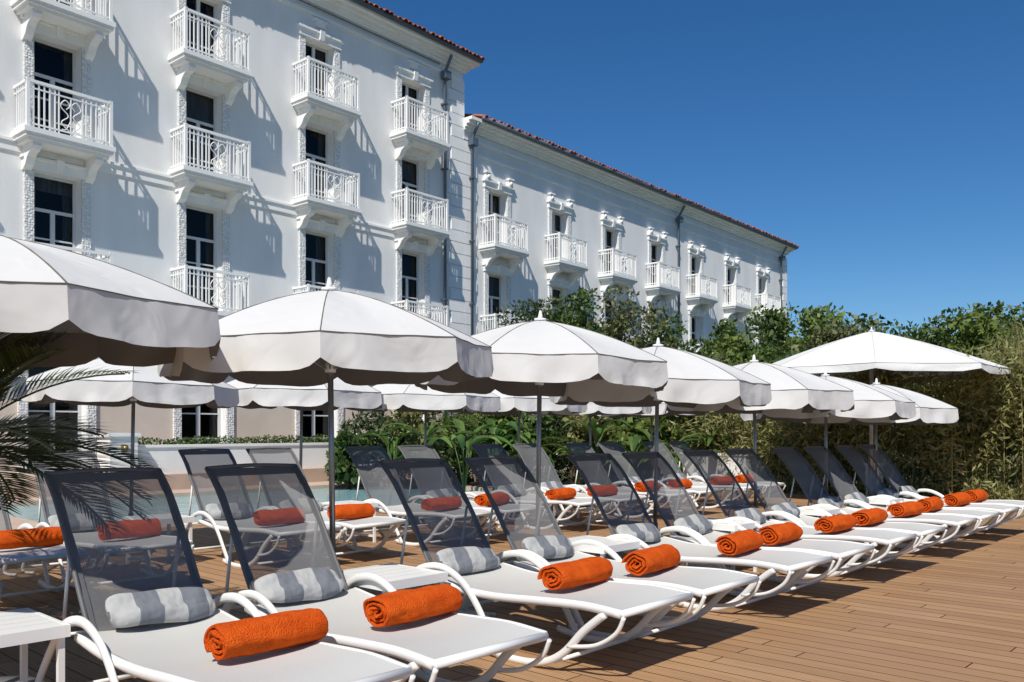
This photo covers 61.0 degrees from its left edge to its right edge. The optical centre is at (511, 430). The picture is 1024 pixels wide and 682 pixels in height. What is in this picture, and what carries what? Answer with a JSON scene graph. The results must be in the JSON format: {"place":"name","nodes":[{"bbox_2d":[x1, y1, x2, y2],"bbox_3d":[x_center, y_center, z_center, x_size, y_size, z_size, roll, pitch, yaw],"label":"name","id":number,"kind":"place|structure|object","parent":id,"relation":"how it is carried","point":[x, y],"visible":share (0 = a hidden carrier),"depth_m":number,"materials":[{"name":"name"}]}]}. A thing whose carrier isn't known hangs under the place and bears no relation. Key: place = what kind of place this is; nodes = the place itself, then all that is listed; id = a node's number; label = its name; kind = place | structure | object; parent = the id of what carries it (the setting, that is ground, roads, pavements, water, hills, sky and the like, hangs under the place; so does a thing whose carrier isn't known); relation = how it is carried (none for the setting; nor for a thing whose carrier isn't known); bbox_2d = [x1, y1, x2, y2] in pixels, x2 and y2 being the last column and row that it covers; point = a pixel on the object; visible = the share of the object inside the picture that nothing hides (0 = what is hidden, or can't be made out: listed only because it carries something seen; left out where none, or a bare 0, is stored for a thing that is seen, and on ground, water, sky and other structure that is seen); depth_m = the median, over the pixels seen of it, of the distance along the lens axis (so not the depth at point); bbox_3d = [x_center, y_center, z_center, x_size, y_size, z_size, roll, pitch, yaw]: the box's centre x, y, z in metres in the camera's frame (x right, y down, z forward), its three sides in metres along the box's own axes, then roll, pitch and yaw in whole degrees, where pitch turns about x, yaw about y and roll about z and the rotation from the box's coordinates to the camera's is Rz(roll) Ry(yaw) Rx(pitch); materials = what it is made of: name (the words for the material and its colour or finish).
{"place":"outdoors","nodes":[
{"label":"outdoors","id":0,"kind":"place"},
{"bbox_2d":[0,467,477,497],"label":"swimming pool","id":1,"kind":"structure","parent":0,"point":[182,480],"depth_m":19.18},
{"bbox_2d":[95,432,365,472],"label":"garden wall","id":2,"kind":"structure","parent":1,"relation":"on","point":[169,458],"depth_m":19.62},
{"bbox_2d":[138,434,327,444],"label":"box hedge","id":3,"kind":"object","parent":1,"relation":"on","point":[218,440],"visible":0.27,"depth_m":21.28,"materials":[{"name":"green plant"}]},
{"bbox_2d":[7,481,584,529],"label":"poolside paving","id":4,"kind":"structure","parent":0,"point":[16,522],"depth_m":18.20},
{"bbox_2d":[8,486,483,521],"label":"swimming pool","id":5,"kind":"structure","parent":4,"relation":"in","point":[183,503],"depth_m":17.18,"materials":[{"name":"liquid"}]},
{"bbox_2d":[337,411,704,484],"bbox_3d":[0.908,0.267,22.150,10.765,2.562,2.520,0,0,0],"label":"garden hedge","id":6,"kind":"object","parent":4,"relation":"on","point":[364,422],"visible":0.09,"depth_m":21.90,"materials":[{"name":"green plant"}]},
{"bbox_2d":[0,490,1023,681],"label":"wood deck","id":7,"kind":"structure","parent":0,"point":[952,611],"depth_m":5.86,"materials":[{"name":"wood"}]},
{"bbox_2d":[0,608,70,681],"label":"side table","id":8,"kind":"object","parent":7,"relation":"on","point":[23,627],"visible":1,"depth_m":3.75,"materials":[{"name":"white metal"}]},
{"bbox_2d":[0,480,72,597],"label":"sun lounger","id":9,"kind":"object","parent":7,"relation":"on","point":[43,554],"visible":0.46,"depth_m":6.72,"materials":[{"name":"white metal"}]},
{"bbox_2d":[0,527,63,549],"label":"rolled towel","id":10,"kind":"object","parent":9,"relation":"on","point":[31,537],"visible":0.97,"depth_m":6.76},
{"bbox_2d":[0,330,173,596],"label":"palm plant","id":11,"kind":"object","parent":7,"relation":"on","point":[32,451],"visible":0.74,"depth_m":5.19,"materials":[{"name":"green plant"}]},
{"bbox_2d":[20,451,193,588],"bbox_3d":[-3.582,0.745,7.600,2.026,1.112,0.757,0,0,44],"label":"sun lounger","id":12,"kind":"object","parent":7,"relation":"on","point":[46,502],"visible":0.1,"depth_m":7.91,"materials":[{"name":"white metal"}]},
{"bbox_2d":[0,234,220,681],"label":"sun umbrella","id":13,"kind":"object","parent":7,"relation":"on","point":[109,313],"visible":0.97,"depth_m":3.74,"materials":[{"name":"fabric"}]},
{"bbox_2d":[21,358,238,467],"bbox_3d":[-4.038,0.190,9.270,2.049,2.218,2.038,1,0,43],"label":"sun umbrella","id":14,"kind":"object","parent":7,"relation":"on","point":[148,386],"visible":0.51,"depth_m":8.56,"materials":[{"name":"fabric"}]},
{"bbox_2d":[35,467,415,681],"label":"sun lounger","id":15,"kind":"object","parent":7,"relation":"on","point":[123,529],"visible":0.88,"depth_m":4.07,"materials":[{"name":"fabric"}]},
{"bbox_2d":[105,586,215,627],"bbox_3d":[-1.639,0.821,4.082,0.506,0.195,0.118,4,-37,-47],"label":"striped pillow","id":16,"kind":"object","parent":15,"relation":"on","point":[174,604],"visible":1,"depth_m":4.03,"materials":[{"name":"fabric"}]},
{"bbox_2d":[203,608,328,659],"bbox_3d":[-1.022,0.845,3.630,0.213,0.152,0.499,0,0,44],"label":"rolled towel","id":17,"kind":"object","parent":15,"relation":"on","point":[257,635],"visible":1,"depth_m":3.54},
{"bbox_2d":[178,448,342,567],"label":"sun lounger","id":18,"kind":"object","parent":7,"relation":"on","point":[196,462],"visible":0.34,"depth_m":9.04,"materials":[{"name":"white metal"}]},
{"bbox_2d":[227,377,383,466],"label":"sun umbrella","id":19,"kind":"object","parent":7,"relation":"on","point":[346,396],"visible":0.44,"depth_m":9.98,"materials":[{"name":"fabric"}]},
{"bbox_2d":[157,277,493,552],"bbox_3d":[-1.143,0.166,5.505,1.963,2.272,1.966,0,0,-30],"label":"sun umbrella","id":20,"kind":"object","parent":7,"relation":"on","point":[329,333],"visible":0.89,"depth_m":4.83,"materials":[{"name":"fabric"}]},
{"bbox_2d":[246,447,405,554],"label":"sun lounger","id":21,"kind":"object","parent":7,"relation":"on","point":[272,455],"visible":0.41,"depth_m":9.17,"materials":[{"name":"white metal"}]},
{"bbox_2d":[327,503,374,519],"bbox_3d":[-1.684,0.843,9.085,0.486,0.161,0.200,0,0,-44],"label":"rolled towel","id":22,"kind":"object","parent":21,"relation":"on","point":[351,511],"visible":0.86,"depth_m":9.01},
{"bbox_2d":[205,463,551,681],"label":"sun lounger","id":23,"kind":"object","parent":7,"relation":"on","point":[273,517],"visible":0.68,"depth_m":4.65,"materials":[{"name":"white metal"}]},
{"bbox_2d":[254,567,343,602],"bbox_3d":[-1.130,0.826,4.639,0.509,0.195,0.106,1,-38,-46],"label":"striped pillow","id":24,"kind":"object","parent":23,"relation":"on","point":[312,583],"visible":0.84,"depth_m":4.60,"materials":[{"name":"fabric"}]},
{"bbox_2d":[363,584,462,627],"bbox_3d":[-0.474,0.843,4.207,0.208,0.155,0.504,0,0,43],"label":"rolled towel","id":25,"kind":"object","parent":23,"relation":"on","point":[400,607],"visible":1,"depth_m":4.10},
{"bbox_2d":[342,563,447,656],"bbox_3d":[-0.732,1.069,5.154,0.524,0.462,0.472,0,0,43],"label":"side table","id":26,"kind":"object","parent":7,"relation":"on","point":[397,576],"visible":0.46,"depth_m":5.08,"materials":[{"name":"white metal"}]},
{"bbox_2d":[342,446,497,545],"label":"sun lounger","id":27,"kind":"object","parent":7,"relation":"on","point":[379,488],"visible":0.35,"depth_m":10.63,"materials":[{"name":"white metal"}]},
{"bbox_2d":[372,384,500,522],"bbox_3d":[-1.230,0.191,12.307,2.026,2.221,2.037,0,0,32],"label":"sun umbrella","id":28,"kind":"object","parent":7,"relation":"on","point":[406,397],"visible":0.48,"depth_m":11.42,"materials":[{"name":"fabric"}]},
{"bbox_2d":[397,445,504,535],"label":"sun lounger","id":29,"kind":"object","parent":7,"relation":"on","point":[418,451],"visible":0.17,"depth_m":11.34,"materials":[{"name":"white metal"}]},
{"bbox_2d":[454,390,587,457],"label":"sun umbrella","id":30,"kind":"object","parent":7,"relation":"on","point":[513,405],"visible":0.23,"depth_m":12.90,"materials":[{"name":"fabric"}]},
{"bbox_2d":[471,444,601,526],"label":"sun lounger","id":31,"kind":"object","parent":7,"relation":"on","point":[490,450],"visible":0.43,"depth_m":11.73,"materials":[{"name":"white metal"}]},
{"bbox_2d":[379,458,695,665],"bbox_3d":[0.049,0.745,5.292,2.026,1.112,0.757,0,0,42],"label":"sun lounger","id":32,"kind":"object","parent":7,"relation":"on","point":[437,506],"visible":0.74,"depth_m":5.43,"materials":[{"name":"white metal"}]},
{"bbox_2d":[436,546,499,573],"bbox_3d":[-0.278,0.825,5.578,0.512,0.186,0.112,4,-35,-48],"label":"striped pillow","id":33,"kind":"object","parent":32,"relation":"on","point":[464,560],"visible":0.83,"depth_m":5.54,"materials":[{"name":"fabric"}]},
{"bbox_2d":[537,556,612,589],"bbox_3d":[0.383,0.842,5.148,0.213,0.152,0.500,0,0,43],"label":"rolled towel","id":34,"kind":"object","parent":32,"relation":"on","point":[574,573],"visible":1,"depth_m":5.03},
{"bbox_2d":[415,311,667,488],"bbox_3d":[0.222,0.164,7.010,1.993,2.268,2.012,0,-1,43],"label":"sun umbrella","id":35,"kind":"object","parent":7,"relation":"on","point":[540,356],"visible":0.77,"depth_m":6.35,"materials":[{"name":"fabric"}]},
{"bbox_2d":[512,443,648,524],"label":"sun lounger","id":36,"kind":"object","parent":7,"relation":"on","point":[526,452],"visible":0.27,"depth_m":12.93,"materials":[{"name":"fabric"}]},
{"bbox_2d":[529,402,651,506],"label":"sun umbrella","id":37,"kind":"object","parent":7,"relation":"on","point":[593,408],"visible":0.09,"depth_m":14.27,"materials":[{"name":"fabric"}]},
{"bbox_2d":[569,535,640,557],"bbox_3d":[0.632,1.069,6.616,0.524,0.462,0.472,0,0,43],"label":"side table","id":38,"kind":"object","parent":7,"relation":"on","point":[616,545],"visible":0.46,"depth_m":6.49,"materials":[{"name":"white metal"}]},
{"bbox_2d":[462,456,761,639],"bbox_3d":[0.582,0.745,5.863,2.026,1.112,0.757,0,0,42],"label":"sun lounger","id":39,"kind":"object","parent":7,"relation":"on","point":[520,507],"visible":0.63,"depth_m":6.15,"materials":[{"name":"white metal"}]},
{"bbox_2d":[522,535,573,558],"bbox_3d":[0.269,0.824,6.160,0.511,0.186,0.116,4,-34,-48],"label":"striped pillow","id":40,"kind":"object","parent":39,"relation":"on","point":[552,546],"visible":0.79,"depth_m":6.10,"materials":[{"name":"fabric"}]},
{"bbox_2d":[621,544,680,575],"bbox_3d":[0.914,0.842,5.689,0.211,0.159,0.494,0,0,37],"label":"rolled towel","id":41,"kind":"object","parent":39,"relation":"on","point":[640,562],"visible":1,"depth_m":5.54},
{"bbox_2d":[597,442,715,512],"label":"sun lounger","id":42,"kind":"object","parent":7,"relation":"on","point":[615,450],"visible":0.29,"depth_m":14.47,"materials":[{"name":"fabric"}]},
{"bbox_2d":[549,338,771,565],"bbox_3d":[1.391,0.206,8.318,1.952,2.192,1.949,0,0,36],"label":"sun umbrella","id":43,"kind":"object","parent":7,"relation":"on","point":[694,380],"visible":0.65,"depth_m":7.62,"materials":[{"name":"fabric"}]},
{"bbox_2d":[643,441,753,508],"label":"sun lounger","id":44,"kind":"object","parent":7,"relation":"on","point":[664,452],"visible":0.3,"depth_m":15.43,"materials":[{"name":"fabric"}]},
{"bbox_2d":[566,453,834,610],"bbox_3d":[1.371,0.745,6.738,2.026,1.112,0.757,0,0,44],"label":"sun lounger","id":45,"kind":"object","parent":7,"relation":"on","point":[614,493],"visible":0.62,"depth_m":6.97,"materials":[{"name":"white metal"}]},
{"bbox_2d":[616,523,660,541],"bbox_3d":[1.032,0.820,7.004,0.506,0.195,0.118,4,-40,-46],"label":"striped pillow","id":46,"kind":"object","parent":45,"relation":"on","point":[646,532],"visible":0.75,"depth_m":6.97,"materials":[{"name":"fabric"}]},
{"bbox_2d":[715,529,763,555],"bbox_3d":[1.716,0.843,6.549,0.212,0.163,0.498,0,0,38],"label":"rolled towel","id":47,"kind":"object","parent":45,"relation":"on","point":[738,542],"visible":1,"depth_m":6.40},
{"bbox_2d":[667,441,785,503],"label":"sun lounger","id":48,"kind":"object","parent":7,"relation":"on","point":[678,447],"visible":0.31,"depth_m":15.92,"materials":[{"name":"fabric"}]},
{"bbox_2d":[622,451,875,593],"bbox_3d":[1.909,0.745,7.316,2.026,1.112,0.757,0,0,43],"label":"sun lounger","id":49,"kind":"object","parent":7,"relation":"on","point":[667,492],"visible":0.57,"depth_m":7.63,"materials":[{"name":"white metal"}]},
{"bbox_2d":[758,522,802,544],"bbox_3d":[2.209,0.843,7.143,0.200,0.161,0.486,0,0,41],"label":"rolled towel","id":50,"kind":"object","parent":49,"relation":"on","point":[775,534],"visible":0.99,"depth_m":7.00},
{"bbox_2d":[663,355,854,507],"bbox_3d":[2.688,0.225,9.701,1.986,2.151,1.975,0,0,-37],"label":"sun umbrella","id":51,"kind":"object","parent":7,"relation":"on","point":[791,388],"visible":0.64,"depth_m":9.04,"materials":[{"name":"fabric"}]},
{"bbox_2d":[682,449,918,578],"bbox_3d":[2.611,0.745,8.097,2.026,1.112,0.757,0,0,42],"label":"sun lounger","id":52,"kind":"object","parent":7,"relation":"on","point":[722,483],"visible":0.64,"depth_m":8.32,"materials":[{"name":"white metal"}]},
{"bbox_2d":[814,514,856,532],"bbox_3d":[2.950,0.845,7.915,0.499,0.152,0.213,0,0,-45],"label":"rolled towel","id":53,"kind":"object","parent":52,"relation":"on","point":[835,523],"visible":1,"depth_m":7.79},
{"bbox_2d":[740,369,915,491],"bbox_3d":[3.998,0.259,11.052,1.983,2.078,1.981,-1,-1,43],"label":"sun umbrella","id":54,"kind":"object","parent":7,"relation":"on","point":[870,401],"visible":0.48,"depth_m":10.38,"materials":[{"name":"fabric"}]},
{"bbox_2d":[724,448,946,565],"bbox_3d":[3.159,0.745,8.685,2.026,1.112,0.757,0,0,43],"label":"sun lounger","id":55,"kind":"object","parent":7,"relation":"on","point":[760,478],"visible":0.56,"depth_m":9.04,"materials":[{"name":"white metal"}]},
{"bbox_2d":[654,354,1023,498],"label":"bamboo hedge","id":56,"kind":"object","parent":7,"relation":"on","point":[936,449],"visible":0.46,"depth_m":17.10,"materials":[{"name":"plant"}]},
{"bbox_2d":[771,447,978,554],"bbox_3d":[3.908,0.745,9.518,2.026,1.112,0.757,0,0,42],"label":"sun lounger","id":57,"kind":"object","parent":7,"relation":"on","point":[804,474],"visible":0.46,"depth_m":9.79,"materials":[{"name":"white metal"}]},
{"bbox_2d":[803,378,958,472],"bbox_3d":[5.138,0.280,12.242,1.954,2.040,2.001,0,0,16],"label":"sun umbrella","id":58,"kind":"object","parent":7,"relation":"on","point":[931,411],"visible":0.45,"depth_m":11.59,"materials":[{"name":"fabric"}]},
{"bbox_2d":[772,327,1010,496],"bbox_3d":[6.655,-0.311,16.081,4.198,3.218,4.198,0,0,43],"label":"parasol","id":59,"kind":"object","parent":7,"relation":"on","point":[871,349],"visible":0.7,"depth_m":14.76,"materials":[{"name":"white fabric"}]},
{"bbox_2d":[803,446,1000,545],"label":"sun lounger","id":60,"kind":"object","parent":7,"relation":"on","point":[834,471],"visible":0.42,"depth_m":10.49,"materials":[{"name":"white metal"}]},
{"bbox_2d":[835,445,1020,538],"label":"sun lounger","id":61,"kind":"object","parent":7,"relation":"on","point":[863,469],"visible":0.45,"depth_m":11.22,"materials":[{"name":"white metal"}]},
{"bbox_2d":[859,444,1023,530],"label":"sun lounger","id":62,"kind":"object","parent":7,"relation":"on","point":[892,475],"visible":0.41,"depth_m":11.86,"materials":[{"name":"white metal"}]},
{"bbox_2d":[944,306,1023,500],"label":"bamboo hedge","id":63,"kind":"object","parent":7,"relation":"on","point":[1014,423],"visible":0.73,"depth_m":15.76,"materials":[{"name":"plant"}]},
{"bbox_2d":[368,0,1023,425],"label":"sky","id":64,"kind":"structure","parent":0,"point":[881,140],"materials":[{"name":"blue"}]},
{"bbox_2d":[556,439,1021,495],"bbox_3d":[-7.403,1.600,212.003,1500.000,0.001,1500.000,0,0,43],"label":"ground","id":65,"kind":"structure","parent":0,"point":[567,482],"depth_m":31.03,"materials":[{"name":"soil"}]},
{"bbox_2d":[323,429,373,488],"bbox_3d":[-3.920,0.780,20.562,1.287,1.666,1.440,0,0,43],"label":"garden shrub","id":66,"kind":"object","parent":65,"relation":"on","point":[345,473],"visible":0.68,"depth_m":20.17,"materials":[{"name":"green plant"}]},
{"bbox_2d":[0,0,785,473],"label":"walls","id":67,"kind":"structure","parent":65,"relation":"on","point":[134,224],"depth_m":24.47,"materials":[{"name":"paint"}]},
{"bbox_2d":[11,77,115,184],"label":"balcony","id":68,"kind":"structure","parent":67,"relation":"attached to","point":[33,141],"depth_m":19.31,"materials":[{"name":"white paint"}]},
{"bbox_2d":[11,0,115,61],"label":"balcony","id":69,"kind":"structure","parent":67,"relation":"attached to","point":[95,29],"depth_m":19.50,"materials":[{"name":"white paint"}]},
{"bbox_2d":[168,6,252,105],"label":"balcony","id":70,"kind":"structure","parent":67,"relation":"attached to","point":[189,62],"depth_m":22.04,"materials":[{"name":"white paint"}]},
{"bbox_2d":[168,123,252,213],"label":"balcony","id":71,"kind":"structure","parent":67,"relation":"attached to","point":[185,176],"depth_m":22.04,"materials":[{"name":"white paint"}]},
{"bbox_2d":[170,264,250,317],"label":"balcony","id":72,"kind":"structure","parent":67,"relation":"attached to","point":[184,273],"depth_m":22.18,"materials":[{"name":"white paint"}]},
{"bbox_2d":[291,56,361,141],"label":"balcony","id":73,"kind":"structure","parent":67,"relation":"attached to","point":[309,104],"depth_m":24.85,"materials":[{"name":"white paint"}]},
{"bbox_2d":[291,159,361,237],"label":"balcony","id":74,"kind":"structure","parent":67,"relation":"attached to","point":[307,206],"depth_m":24.85,"materials":[{"name":"white paint"}]},
{"bbox_2d":[28,0,761,470],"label":"windows","id":75,"kind":"structure","parent":67,"relation":"attached to","point":[54,202],"depth_m":22.95,"materials":[{"name":"grey"}]},
{"bbox_2d":[0,0,795,473],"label":"stone trim","id":76,"kind":"structure","parent":67,"relation":"attached to","point":[460,158],"depth_m":28.29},
{"bbox_2d":[299,0,798,433],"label":"gutters","id":77,"kind":"object","parent":76,"relation":"attached to","point":[446,75],"visible":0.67,"depth_m":30.30,"materials":[{"name":"grey metal"}]},
{"bbox_2d":[390,95,449,169],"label":"balcony","id":78,"kind":"structure","parent":67,"relation":"attached to","point":[405,137],"depth_m":27.71,"materials":[{"name":"white paint"}]},
{"bbox_2d":[390,187,449,256],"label":"balcony","id":79,"kind":"structure","parent":67,"relation":"attached to","point":[434,236],"depth_m":27.71,"materials":[{"name":"white paint"}]},
{"bbox_2d":[479,213,529,272],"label":"balcony","id":80,"kind":"structure","parent":67,"relation":"attached to","point":[513,256],"depth_m":30.92,"materials":[{"name":"white paint"}]},
{"bbox_2d":[544,232,588,285],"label":"balcony","id":81,"kind":"structure","parent":67,"relation":"attached to","point":[573,270],"depth_m":33.77,"materials":[{"name":"white paint"}]},
{"bbox_2d":[598,248,637,296],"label":"balcony","id":82,"kind":"structure","parent":67,"relation":"attached to","point":[628,280],"depth_m":36.61,"materials":[{"name":"white paint"}]},
{"bbox_2d":[645,261,680,305],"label":"balcony","id":83,"kind":"structure","parent":67,"relation":"attached to","point":[668,293],"depth_m":39.48,"materials":[{"name":"white paint"}]},
{"bbox_2d":[686,273,718,314],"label":"balcony","id":84,"kind":"structure","parent":67,"relation":"attached to","point":[706,302],"depth_m":42.42,"materials":[{"name":"white paint"}]},
{"bbox_2d":[723,283,752,321],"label":"balcony","id":85,"kind":"structure","parent":67,"relation":"attached to","point":[738,309],"depth_m":45.31,"materials":[{"name":"white paint"}]},
{"bbox_2d":[378,409,441,458],"bbox_3d":[-2.393,0.285,21.007,1.597,2.650,1.434,0,0,43],"label":"garden shrub","id":86,"kind":"object","parent":65,"relation":"on","point":[412,419],"visible":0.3,"depth_m":20.64,"materials":[{"name":"green plant"}]},
{"bbox_2d":[400,420,459,472],"bbox_3d":[-1.942,0.671,20.564,1.462,1.881,1.747,0,0,2],"label":"garden shrub","id":87,"kind":"object","parent":65,"relation":"on","point":[411,439],"visible":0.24,"depth_m":20.17,"materials":[{"name":"green plant"}]},
{"bbox_2d":[438,410,490,484],"bbox_3d":[-1.300,0.483,20.773,1.528,2.255,2.020,0,0,-23],"label":"garden shrub","id":88,"kind":"object","parent":65,"relation":"on","point":[457,473],"visible":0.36,"depth_m":20.51,"materials":[{"name":"green plant"}]},
{"bbox_2d":[421,419,513,490],"bbox_3d":[-0.979,0.562,19.677,2.200,1.681,2.190,0,0,3],"label":"banana plant","id":89,"kind":"object","parent":65,"relation":"on","point":[459,424],"visible":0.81,"depth_m":19.48,"materials":[{"name":"green plant"}]},
{"bbox_2d":[449,418,535,447],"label":"banana plant","id":90,"kind":"object","parent":65,"relation":"on","point":[499,428],"visible":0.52,"depth_m":19.56,"materials":[{"name":"green plant"}]},
{"bbox_2d":[493,411,563,466],"bbox_3d":[0.247,0.426,20.464,1.679,2.370,1.497,0,0,43],"label":"garden shrub","id":91,"kind":"object","parent":65,"relation":"on","point":[529,423],"visible":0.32,"depth_m":20.38,"materials":[{"name":"green plant"}]},
{"bbox_2d":[494,294,571,421],"bbox_3d":[0.374,-1.046,23.696,2.826,5.309,2.831,0,0,-16],"label":"garden tree","id":92,"kind":"object","parent":65,"relation":"on","point":[537,306],"visible":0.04,"depth_m":23.16,"materials":[{"name":"green plant"}]},
{"bbox_2d":[542,286,613,484],"bbox_3d":[1.773,-1.192,24.171,3.028,5.601,2.830,0,0,-23],"label":"garden tree","id":93,"kind":"object","parent":65,"relation":"on","point":[579,307],"visible":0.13,"depth_m":23.80,"materials":[{"name":"green plant"}]},
{"bbox_2d":[562,414,615,484],"bbox_3d":[1.700,0.193,20.629,1.271,2.834,1.372,0,0,43],"label":"garden shrub","id":94,"kind":"object","parent":65,"relation":"on","point":[580,433],"visible":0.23,"depth_m":20.39,"materials":[{"name":"green plant"}]},
{"bbox_2d":[594,417,660,452],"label":"garden shrub","id":95,"kind":"object","parent":65,"relation":"on","point":[621,435],"visible":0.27,"depth_m":20.71,"materials":[{"name":"green plant"}]},
{"bbox_2d":[586,285,678,423],"bbox_3d":[3.149,-1.246,24.667,3.354,5.708,3.375,0,0,-2],"label":"garden tree","id":96,"kind":"object","parent":65,"relation":"on","point":[619,325],"visible":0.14,"depth_m":24.13,"materials":[{"name":"green plant"}]},
{"bbox_2d":[650,415,705,451],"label":"garden shrub","id":97,"kind":"object","parent":65,"relation":"on","point":[664,430],"visible":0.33,"depth_m":20.52,"materials":[{"name":"green plant"}]},
{"bbox_2d":[643,312,718,359],"bbox_3d":[4.556,-0.944,25.287,3.446,5.105,3.385,0,0,43],"label":"garden tree","id":98,"kind":"object","parent":65,"relation":"on","point":[669,336],"visible":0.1,"depth_m":24.71,"materials":[{"name":"green plant"}]},
{"bbox_2d":[695,330,775,365],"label":"garden tree","id":99,"kind":"object","parent":65,"relation":"on","point":[730,353],"visible":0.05,"depth_m":30.48,"materials":[{"name":"green plant"}]},
{"bbox_2d":[703,303,817,364],"bbox_3d":[8.919,-1.555,32.353,5.644,6.326,5.895,0,0,43],"label":"garden tree","id":100,"kind":"object","parent":65,"relation":"on","point":[771,316],"visible":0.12,"depth_m":31.94,"materials":[{"name":"green plant"}]},
{"bbox_2d":[739,301,869,454],"bbox_3d":[11.220,-1.650,33.188,4.976,6.516,5.657,0,0,43],"label":"garden tree","id":101,"kind":"object","parent":65,"relation":"on","point":[810,322],"visible":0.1,"depth_m":32.64,"materials":[{"name":"green plant"}]},
{"bbox_2d":[784,312,935,396],"bbox_3d":[12.603,-1.258,31.361,5.696,5.733,4.923,0,0,43],"label":"garden tree","id":102,"kind":"object","parent":65,"relation":"on","point":[835,332],"visible":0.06,"depth_m":30.47,"materials":[{"name":"green plant"}]},
{"bbox_2d":[858,315,981,473],"bbox_3d":[15.053,-1.378,31.828,5.828,5.972,5.882,0,0,43],"label":"garden tree","id":103,"kind":"object","parent":65,"relation":"on","point":[931,337],"visible":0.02,"depth_m":31.46,"materials":[{"name":"green plant"}]},
{"bbox_2d":[915,300,1023,475],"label":"garden tree","id":104,"kind":"object","parent":65,"relation":"on","point":[969,329],"visible":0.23,"depth_m":29.29,"materials":[{"name":"green plant"}]},
{"bbox_2d":[776,475,1022,500],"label":"ground cover plants","id":105,"kind":"object","parent":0,"point":[1015,493],"visible":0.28,"depth_m":16.07,"materials":[{"name":"green plant"}]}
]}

